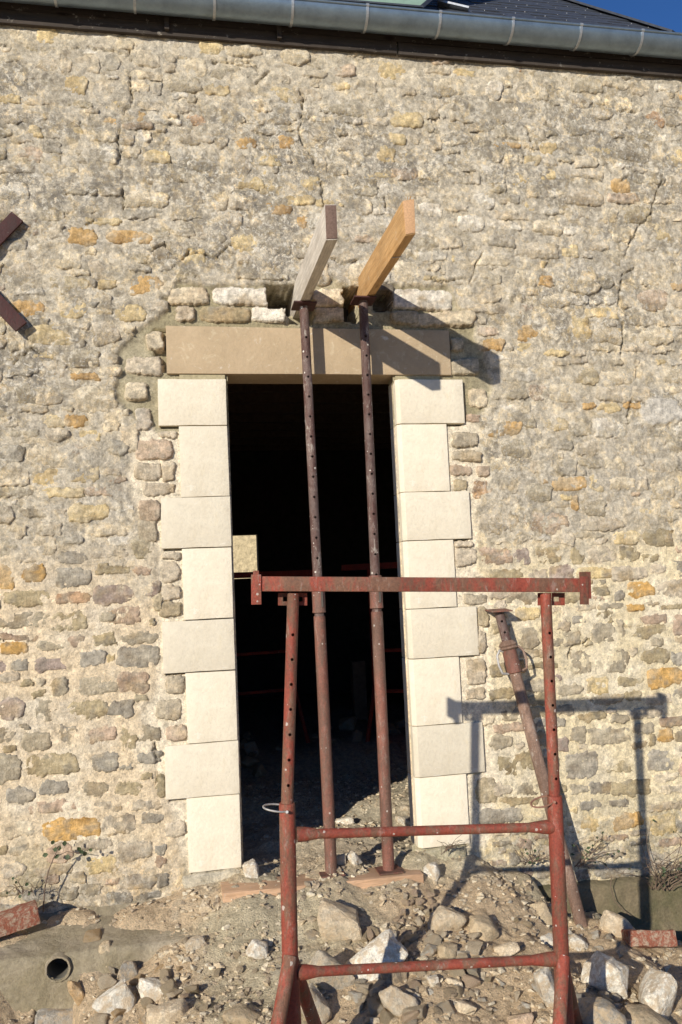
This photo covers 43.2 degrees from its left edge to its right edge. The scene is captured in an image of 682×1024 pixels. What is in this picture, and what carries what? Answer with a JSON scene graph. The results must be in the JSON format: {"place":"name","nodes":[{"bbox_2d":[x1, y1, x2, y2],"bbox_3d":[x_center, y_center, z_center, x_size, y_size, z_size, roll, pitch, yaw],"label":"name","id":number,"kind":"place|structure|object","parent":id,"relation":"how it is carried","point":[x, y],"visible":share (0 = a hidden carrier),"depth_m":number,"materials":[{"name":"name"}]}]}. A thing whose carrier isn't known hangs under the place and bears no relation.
{"place":"outdoors","nodes":[
{"label":"outdoors","id":0,"kind":"place"},
{"bbox_2d":[6,876,33,898],"bbox_3d":[-1.488,1.742,4.005,0.124,0.106,0.118,-2,-5,-11],"label":"dry bush","id":1,"kind":"object","parent":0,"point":[23,890],"visible":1,"depth_m":4.00,"materials":[{"name":"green plant"}]},
{"bbox_2d":[244,741,258,756],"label":"rubble stone","id":2,"kind":"object","parent":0,"point":[249,747],"visible":0.81,"depth_m":6.84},
{"bbox_2d":[0,690,681,1023],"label":"ground","id":3,"kind":"structure","parent":0,"point":[261,719],"depth_m":4.11,"materials":[{"name":"gravel"}]},
{"bbox_2d":[34,1008,72,1023],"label":"loose stone","id":4,"kind":"object","parent":3,"relation":"on","point":[51,1016],"visible":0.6,"depth_m":3.73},
{"bbox_2d":[42,840,91,911],"bbox_3d":[-1.298,1.714,4.053,0.244,0.339,0.062,-3,-5,2],"label":"weed","id":5,"kind":"object","parent":3,"relation":"on","point":[58,848],"visible":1,"depth_m":4.06,"materials":[{"name":"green plant"}]},
{"bbox_2d":[67,980,84,1005],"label":"loose stone","id":6,"kind":"object","parent":3,"relation":"on","point":[76,991],"visible":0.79,"depth_m":3.70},
{"bbox_2d":[83,928,101,942],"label":"rubble stone","id":7,"kind":"object","parent":3,"relation":"on","point":[92,935],"visible":0.96,"depth_m":3.93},
{"bbox_2d":[0,898,194,1012],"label":"concrete plinth","id":8,"kind":"structure","parent":3,"relation":"on","point":[26,985],"depth_m":3.85,"materials":[{"name":"concrete"}]},
{"bbox_2d":[0,900,40,936],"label":"brick","id":9,"kind":"object","parent":8,"relation":"on","point":[20,917],"visible":1,"depth_m":3.91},
{"bbox_2d":[45,952,71,982],"bbox_3d":[-1.275,2.028,3.941,0.116,0.119,0.313,-2,-5,-11],"label":"drain pipe","id":10,"kind":"object","parent":8,"relation":"attached to","point":[57,966],"visible":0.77,"depth_m":3.82,"materials":[{"name":"paint"}]},
{"bbox_2d":[94,1013,109,1023],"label":"rubble stone","id":11,"kind":"object","parent":3,"relation":"on","point":[100,1017],"visible":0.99,"depth_m":3.54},
{"bbox_2d":[98,940,110,967],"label":"loose stone","id":12,"kind":"object","parent":3,"relation":"on","point":[105,945],"visible":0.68,"depth_m":3.85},
{"bbox_2d":[97,974,116,989],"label":"rubble stone","id":13,"kind":"object","parent":3,"relation":"on","point":[105,981],"visible":0.96,"depth_m":3.72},
{"bbox_2d":[92,979,136,1014],"bbox_3d":[-0.950,2.058,3.601,0.174,0.173,0.118,-3,-5,9],"label":"loose stone","id":14,"kind":"object","parent":3,"relation":"on","point":[119,994],"visible":0.76,"depth_m":3.58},
{"bbox_2d":[111,1008,125,1017],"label":"rubble stone","id":15,"kind":"object","parent":3,"relation":"on","point":[116,1012],"visible":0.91,"depth_m":3.56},
{"bbox_2d":[117,961,137,981],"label":"loose stone","id":16,"kind":"object","parent":3,"relation":"on","point":[128,970],"visible":0.76,"depth_m":3.79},
{"bbox_2d":[129,974,145,985],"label":"rubble stone","id":17,"kind":"object","parent":3,"relation":"on","point":[134,980],"visible":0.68,"depth_m":3.70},
{"bbox_2d":[140,997,152,1009],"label":"rubble stone","id":18,"kind":"object","parent":3,"relation":"on","point":[145,1001],"visible":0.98,"depth_m":3.58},
{"bbox_2d":[138,977,163,1001],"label":"loose stone","id":19,"kind":"object","parent":3,"relation":"on","point":[149,987],"visible":0.88,"depth_m":3.61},
{"bbox_2d":[159,969,171,979],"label":"rubble stone","id":20,"kind":"object","parent":3,"relation":"on","point":[165,972],"visible":0.77,"depth_m":3.69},
{"bbox_2d":[143,998,188,1023],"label":"loose stone","id":21,"kind":"object","parent":3,"relation":"on","point":[170,1011],"visible":0.87,"depth_m":3.40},
{"bbox_2d":[160,979,178,996],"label":"rubble stone","id":22,"kind":"object","parent":3,"relation":"on","point":[170,985],"visible":0.73,"depth_m":3.60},
{"bbox_2d":[166,989,182,997],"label":"rubble stone","id":23,"kind":"object","parent":3,"relation":"on","point":[175,993],"visible":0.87,"depth_m":3.56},
{"bbox_2d":[184,984,198,992],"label":"rubble stone","id":24,"kind":"object","parent":3,"relation":"on","point":[193,988],"visible":1,"depth_m":3.56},
{"bbox_2d":[185,935,205,950],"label":"loose stone","id":25,"kind":"object","parent":3,"relation":"on","point":[195,942],"visible":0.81,"depth_m":3.82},
{"bbox_2d":[199,901,212,912],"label":"loose stone","id":26,"kind":"object","parent":3,"relation":"on","point":[204,908],"visible":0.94,"depth_m":4.06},
{"bbox_2d":[222,1003,260,1023],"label":"loose stone","id":27,"kind":"object","parent":3,"relation":"on","point":[240,1013],"visible":0.94,"depth_m":3.30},
{"bbox_2d":[233,535,256,578],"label":"wall","id":28,"kind":"structure","parent":3,"relation":"on","point":[244,553],"depth_m":22.42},
{"bbox_2d":[240,756,259,767],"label":"rubble stone","id":29,"kind":"object","parent":3,"relation":"on","point":[248,761],"visible":1,"depth_m":6.55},
{"bbox_2d":[242,859,258,877],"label":"loose stone","id":30,"kind":"object","parent":3,"relation":"on","point":[250,868],"visible":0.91,"depth_m":4.26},
{"bbox_2d":[246,939,267,959],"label":"loose stone","id":31,"kind":"object","parent":3,"relation":"on","point":[257,949],"visible":1,"depth_m":3.75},
{"bbox_2d":[252,764,265,776],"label":"rubble stone","id":32,"kind":"object","parent":3,"relation":"on","point":[259,770],"visible":0.98,"depth_m":6.34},
{"bbox_2d":[234,570,312,742],"bbox_3d":[-0.759,1.246,7.390,1.200,1.460,0.668,0,-6,-23],"label":"trestle","id":33,"kind":"object","parent":3,"relation":"on","point":[279,573],"visible":0.18,"depth_m":7.42,"materials":[{"name":"red metal"}]},
{"bbox_2d":[307,929,318,939],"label":"rubble stone","id":34,"kind":"object","parent":3,"relation":"on","point":[312,934],"visible":0.98,"depth_m":3.87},
{"bbox_2d":[230,450,402,698],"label":"interior wall","id":35,"kind":"structure","parent":3,"relation":"on","point":[270,500],"depth_m":11.01,"materials":[{"name":"paint"}]},
{"bbox_2d":[228,384,390,451],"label":"ceiling","id":36,"kind":"structure","parent":35,"relation":"attached to","point":[266,417],"depth_m":8.93,"materials":[{"name":"brown wood"}]},
{"bbox_2d":[301,983,331,1023],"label":"loose stone","id":37,"kind":"object","parent":3,"relation":"on","point":[323,1009],"visible":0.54,"depth_m":3.32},
{"bbox_2d":[221,867,423,902],"bbox_3d":[-0.090,1.835,4.256,1.000,0.078,0.170,-1,-5,-13],"label":"sole board","id":38,"kind":"object","parent":3,"relation":"on","point":[373,878],"visible":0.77,"depth_m":4.21,"materials":[{"name":"brown wood"}]},
{"bbox_2d":[291,301,345,877],"bbox_3d":[-0.122,0.351,4.409,0.140,2.903,0.120,-2,-5,-11],"label":"steel prop","id":39,"kind":"object","parent":38,"relation":"on","point":[304,308],"visible":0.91,"depth_m":4.37,"materials":[{"name":"paint"}]},
{"bbox_2d":[288,204,337,318],"bbox_3d":[-0.161,-1.194,4.340,0.053,0.164,1.259,-2,-5,-11],"label":"needle timber","id":40,"kind":"object","parent":39,"relation":"on","point":[324,239],"visible":0.81,"depth_m":4.02,"materials":[{"name":"wood"}]},
{"bbox_2d":[350,295,402,874],"bbox_3d":[0.179,0.334,4.469,0.129,2.956,0.120,-2,-5,-11],"label":"steel prop","id":41,"kind":"object","parent":38,"relation":"on","point":[363,303],"visible":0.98,"depth_m":4.43,"materials":[{"name":"paint"}]},
{"bbox_2d":[348,196,414,314],"bbox_3d":[0.184,-1.249,4.414,0.056,0.191,1.255,-2,-5,-11],"label":"needle timber","id":42,"kind":"object","parent":41,"relation":"on","point":[394,241],"visible":0.78,"depth_m":4.10,"materials":[{"name":"wood"}]},
{"bbox_2d":[308,949,354,990],"bbox_3d":[-0.052,1.904,3.559,0.200,0.202,0.154,-1,-5,-19],"label":"loose stone","id":43,"kind":"object","parent":3,"relation":"on","point":[324,958],"visible":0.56,"depth_m":3.50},
{"bbox_2d":[317,898,361,941],"bbox_3d":[-0.010,1.863,3.902,0.197,0.208,0.167,-2,-5,-3],"label":"loose stone","id":44,"kind":"object","parent":3,"relation":"on","point":[337,920],"visible":0.97,"depth_m":3.83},
{"bbox_2d":[0,25,681,912],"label":"stone wall","id":45,"kind":"structure","parent":3,"relation":"on","point":[164,199],"depth_m":4.65,"materials":[{"name":"stone"}]},
{"bbox_2d":[0,212,26,331],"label":"wall anchor","id":46,"kind":"object","parent":45,"relation":"attached to","point":[11,223],"depth_m":4.31,"materials":[{"name":"red metal"}]},
{"bbox_2d":[0,2,681,78],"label":"eaves board","id":47,"kind":"object","parent":45,"relation":"attached to","point":[71,19],"visible":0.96,"depth_m":4.80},
{"bbox_2d":[0,0,681,59],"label":"zinc gutter","id":48,"kind":"object","parent":47,"relation":"attached to","point":[363,18],"visible":1,"depth_m":4.75,"materials":[{"name":"metal"}]},
{"bbox_2d":[423,0,674,31],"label":"slate roof","id":49,"kind":"structure","parent":45,"relation":"on","point":[573,11],"depth_m":5.31,"materials":[{"name":"grey stone"}]},
{"bbox_2d":[333,0,468,11],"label":"green roof sheet","id":50,"kind":"object","parent":49,"relation":"on","point":[421,4],"visible":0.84,"depth_m":4.80,"materials":[{"name":"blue metal"}]},
{"bbox_2d":[617,812,681,890],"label":"dry bush","id":51,"kind":"object","parent":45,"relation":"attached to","point":[664,880],"visible":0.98,"depth_m":4.59,"materials":[{"name":"brown plant"}]},
{"bbox_2d":[337,853,345,865],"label":"loose stone","id":52,"kind":"object","parent":3,"relation":"on","point":[341,859],"visible":0.66,"depth_m":4.35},
{"bbox_2d":[335,816,353,824],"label":"loose stone","id":53,"kind":"object","parent":3,"relation":"on","point":[347,820],"visible":0.98,"depth_m":5.12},
{"bbox_2d":[339,716,356,729],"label":"rubble stone","id":54,"kind":"object","parent":3,"relation":"on","point":[347,723],"visible":1,"depth_m":7.57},
{"bbox_2d":[346,850,362,865],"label":"loose stone","id":55,"kind":"object","parent":3,"relation":"on","point":[353,857],"visible":1,"depth_m":4.37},
{"bbox_2d":[347,990,362,1002],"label":"rubble stone","id":56,"kind":"object","parent":3,"relation":"on","point":[356,997],"visible":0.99,"depth_m":3.43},
{"bbox_2d":[350,730,362,741],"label":"rubble stone","id":57,"kind":"object","parent":3,"relation":"on","point":[356,736],"visible":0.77,"depth_m":6.82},
{"bbox_2d":[355,1002,363,1013],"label":"rubble stone","id":58,"kind":"object","parent":3,"relation":"on","point":[359,1007],"visible":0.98,"depth_m":3.38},
{"bbox_2d":[354,983,371,993],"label":"rubble stone","id":59,"kind":"object","parent":3,"relation":"on","point":[360,987],"visible":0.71,"depth_m":3.46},
{"bbox_2d":[363,928,372,940],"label":"rubble stone","id":60,"kind":"object","parent":3,"relation":"on","point":[369,933],"visible":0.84,"depth_m":3.86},
{"bbox_2d":[341,562,403,741],"bbox_3d":[0.610,1.140,7.001,1.200,1.480,0.668,-4,-5,19],"label":"trestle","id":61,"kind":"object","parent":3,"relation":"on","point":[385,565],"visible":0.11,"depth_m":7.09,"materials":[{"name":"red metal"}]},
{"bbox_2d":[369,926,378,936],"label":"rubble stone","id":62,"kind":"object","parent":3,"relation":"on","point":[375,931],"visible":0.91,"depth_m":3.89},
{"bbox_2d":[366,997,383,1015],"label":"rubble stone","id":63,"kind":"object","parent":3,"relation":"on","point":[375,1007],"visible":0.81,"depth_m":3.35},
{"bbox_2d":[369,985,381,996],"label":"rubble stone","id":64,"kind":"object","parent":3,"relation":"on","point":[374,989],"visible":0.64,"depth_m":3.43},
{"bbox_2d":[371,992,381,1004],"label":"rubble stone","id":65,"kind":"object","parent":3,"relation":"on","point":[375,996],"visible":0.35,"depth_m":3.39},
{"bbox_2d":[346,929,407,980],"bbox_3d":[0.137,1.896,3.617,0.290,0.230,0.196,-2,-5,-11],"label":"loose stone","id":66,"kind":"object","parent":3,"relation":"on","point":[385,946],"visible":0.6,"depth_m":3.59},
{"bbox_2d":[380,1008,393,1023],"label":"rubble stone","id":67,"kind":"object","parent":3,"relation":"on","point":[386,1016],"visible":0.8,"depth_m":3.30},
{"bbox_2d":[381,972,406,984],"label":"loose stone","id":68,"kind":"object","parent":3,"relation":"on","point":[393,978],"visible":0.47,"depth_m":3.49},
{"bbox_2d":[388,722,400,733],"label":"rubble stone","id":69,"kind":"object","parent":3,"relation":"on","point":[393,728],"visible":0.57,"depth_m":7.10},
{"bbox_2d":[378,985,418,1016],"bbox_3d":[0.235,1.915,3.364,0.174,0.154,0.116,-2,-5,-11],"label":"loose stone","id":70,"kind":"object","parent":3,"relation":"on","point":[395,1001],"visible":0.69,"depth_m":3.33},
{"bbox_2d":[395,816,409,825],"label":"loose stone","id":71,"kind":"object","parent":3,"relation":"on","point":[404,820],"visible":0.55,"depth_m":5.20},
{"bbox_2d":[402,1010,418,1023],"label":"rubble stone","id":72,"kind":"object","parent":3,"relation":"on","point":[407,1017],"visible":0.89,"depth_m":3.26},
{"bbox_2d":[404,934,419,941],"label":"rubble stone","id":73,"kind":"object","parent":3,"relation":"on","point":[411,937],"visible":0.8,"depth_m":3.78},
{"bbox_2d":[401,1004,425,1019],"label":"rubble stone","id":74,"kind":"object","parent":3,"relation":"on","point":[422,1011],"visible":0.72,"depth_m":3.29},
{"bbox_2d":[407,979,420,988],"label":"rubble stone","id":75,"kind":"object","parent":3,"relation":"on","point":[413,983],"visible":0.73,"depth_m":3.45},
{"bbox_2d":[414,916,422,925],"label":"rubble stone","id":76,"kind":"object","parent":3,"relation":"on","point":[418,920],"visible":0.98,"depth_m":3.97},
{"bbox_2d":[251,571,590,1023],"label":"trestle","id":77,"kind":"object","parent":3,"relation":"on","point":[293,996],"visible":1,"depth_m":3.00,"materials":[{"name":"red paint"}]},
{"bbox_2d":[420,943,436,955],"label":"rubble stone","id":78,"kind":"object","parent":3,"relation":"on","point":[431,948],"visible":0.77,"depth_m":3.68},
{"bbox_2d":[423,862,439,881],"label":"loose stone","id":79,"kind":"object","parent":3,"relation":"on","point":[431,870],"visible":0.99,"depth_m":4.33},
{"bbox_2d":[423,934,441,945],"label":"rubble stone","id":80,"kind":"object","parent":3,"relation":"on","point":[435,939],"visible":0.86,"depth_m":3.76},
{"bbox_2d":[427,974,438,986],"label":"loose stone","id":81,"kind":"object","parent":3,"relation":"on","point":[434,978],"visible":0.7,"depth_m":3.47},
{"bbox_2d":[436,931,446,940],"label":"rubble stone","id":82,"kind":"object","parent":3,"relation":"on","point":[442,934],"visible":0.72,"depth_m":3.79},
{"bbox_2d":[435,1000,454,1013],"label":"rubble stone","id":83,"kind":"object","parent":3,"relation":"on","point":[446,1006],"visible":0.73,"depth_m":3.33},
{"bbox_2d":[428,905,465,932],"bbox_3d":[0.480,1.863,3.908,0.166,0.123,0.118,-2,-5,-11],"label":"loose stone","id":84,"kind":"object","parent":3,"relation":"on","point":[442,918],"visible":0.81,"depth_m":3.87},
{"bbox_2d":[437,942,457,958],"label":"loose stone","id":85,"kind":"object","parent":3,"relation":"on","point":[447,950],"visible":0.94,"depth_m":3.66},
{"bbox_2d":[443,987,457,997],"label":"rubble stone","id":86,"kind":"object","parent":3,"relation":"on","point":[448,991],"visible":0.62,"depth_m":3.42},
{"bbox_2d":[441,835,461,854],"bbox_3d":[0.563,1.706,4.419,0.117,0.100,0.131,2,-7,-42],"label":"dry bush","id":87,"kind":"object","parent":3,"relation":"on","point":[448,847],"visible":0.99,"depth_m":4.42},
{"bbox_2d":[445,978,462,987],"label":"loose stone","id":88,"kind":"object","parent":3,"relation":"on","point":[453,981],"visible":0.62,"depth_m":3.49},
{"bbox_2d":[448,969,465,982],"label":"rubble stone","id":89,"kind":"object","parent":3,"relation":"on","point":[460,973],"visible":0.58,"depth_m":3.54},
{"bbox_2d":[452,985,463,997],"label":"rubble stone","id":90,"kind":"object","parent":3,"relation":"on","point":[460,991],"visible":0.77,"depth_m":3.44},
{"bbox_2d":[450,999,476,1015],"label":"loose stone","id":91,"kind":"object","parent":3,"relation":"on","point":[463,1006],"visible":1,"depth_m":3.34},
{"bbox_2d":[462,974,481,987],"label":"rubble stone","id":92,"kind":"object","parent":3,"relation":"on","point":[469,981],"visible":0.95,"depth_m":3.51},
{"bbox_2d":[466,968,479,977],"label":"rubble stone","id":93,"kind":"object","parent":3,"relation":"on","point":[474,972],"visible":0.45,"depth_m":3.56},
{"bbox_2d":[466,941,482,954],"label":"rubble stone","id":94,"kind":"object","parent":3,"relation":"on","point":[474,948],"visible":0.88,"depth_m":3.72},
{"bbox_2d":[467,932,481,939],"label":"rubble stone","id":95,"kind":"object","parent":3,"relation":"on","point":[475,935],"visible":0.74,"depth_m":3.82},
{"bbox_2d":[468,914,498,941],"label":"loose stone","id":96,"kind":"object","parent":3,"relation":"on","point":[484,925],"visible":0.9,"depth_m":3.87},
{"bbox_2d":[493,942,519,955],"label":"loose stone","id":97,"kind":"object","parent":3,"relation":"on","point":[508,948],"visible":0.72,"depth_m":3.74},
{"bbox_2d":[507,1011,533,1023],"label":"loose stone","id":98,"kind":"object","parent":3,"relation":"on","point":[525,1018],"visible":1,"depth_m":3.31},
{"bbox_2d":[514,841,548,864],"bbox_3d":[1.039,1.776,4.500,0.284,0.130,0.125,-2,-5,-11],"label":"dry bush","id":99,"kind":"object","parent":3,"relation":"on","point":[533,858],"visible":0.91,"depth_m":4.49,"materials":[{"name":"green plant"}]},
{"bbox_2d":[529,901,551,925],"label":"loose stone","id":100,"kind":"object","parent":3,"relation":"on","point":[543,914],"visible":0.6,"depth_m":4.23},
{"bbox_2d":[485,608,597,927],"bbox_3d":[1.027,1.312,4.466,0.503,1.619,0.169,-5,-6,30],"label":"leaning prop","id":101,"kind":"object","parent":3,"relation":"on","point":[508,646],"visible":0.94,"depth_m":4.48,"materials":[{"name":"metal"}]},
{"bbox_2d":[533,967,553,1006],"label":"loose stone","id":102,"kind":"object","parent":3,"relation":"on","point":[544,980],"visible":0.6,"depth_m":3.42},
{"bbox_2d":[540,933,552,948],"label":"loose stone","id":103,"kind":"object","parent":3,"relation":"on","point":[547,938],"visible":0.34,"depth_m":3.94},
{"bbox_2d":[569,934,587,951],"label":"loose stone","id":104,"kind":"object","parent":3,"relation":"on","point":[578,943],"visible":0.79,"depth_m":4.04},
{"bbox_2d":[571,831,619,869],"bbox_3d":[1.345,1.787,4.557,0.263,0.199,0.145,-3,-5,7],"label":"dry bush","id":105,"kind":"object","parent":3,"relation":"on","point":[583,856],"visible":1,"depth_m":4.57,"materials":[{"name":"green plant"}]},
{"bbox_2d":[578,997,626,1023],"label":"loose stone","id":106,"kind":"object","parent":3,"relation":"on","point":[597,1010],"visible":0.98,"depth_m":3.25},
{"bbox_2d":[580,950,633,1000],"bbox_3d":[1.065,1.960,3.606,0.335,0.213,0.186,-4,-5,15],"label":"loose stone","id":107,"kind":"object","parent":3,"relation":"on","point":[601,971],"visible":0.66,"depth_m":3.54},
{"bbox_2d":[538,870,681,940],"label":"concrete plinth","id":108,"kind":"structure","parent":3,"relation":"on","point":[641,903],"depth_m":4.63,"materials":[{"name":"concrete"}]},
{"bbox_2d":[609,993,620,1002],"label":"rubble stone","id":109,"kind":"object","parent":3,"relation":"on","point":[615,997],"visible":0.77,"depth_m":3.48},
{"bbox_2d":[599,910,635,937],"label":"loose stone","id":110,"kind":"object","parent":3,"relation":"on","point":[613,923],"visible":0.75,"depth_m":4.21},
{"bbox_2d":[621,1004,671,1023],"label":"loose stone","id":111,"kind":"object","parent":3,"relation":"on","point":[642,1014],"visible":0.84,"depth_m":3.35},
{"bbox_2d":[621,929,677,948],"bbox_3d":[1.478,2.048,4.134,0.235,0.085,0.119,2,-27,-1],"label":"brick","id":112,"kind":"object","parent":3,"relation":"on","point":[646,939],"visible":0.98,"depth_m":4.09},
{"bbox_2d":[638,968,677,1019],"bbox_3d":[1.303,2.001,3.520,0.206,0.250,0.219,-2,-5,-11],"label":"loose stone","id":113,"kind":"object","parent":3,"relation":"on","point":[657,992],"visible":0.88,"depth_m":3.46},
{"bbox_2d":[639,856,681,885],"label":"dry bush","id":114,"kind":"object","parent":3,"relation":"on","point":[676,877],"visible":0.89,"depth_m":4.54,"materials":[{"name":"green plant"}]},
{"bbox_2d":[350,660,367,719],"bbox_3d":[0.164,1.651,7.939,0.120,0.550,0.120,-2,-5,-11],"label":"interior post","id":115,"kind":"object","parent":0,"point":[358,688],"visible":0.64,"depth_m":7.88,"materials":[{"name":"brown wood"}]},
{"bbox_2d":[576,0,681,32],"label":"sky","id":116,"kind":"structure","parent":0,"point":[664,13],"materials":[{"name":"blue"}]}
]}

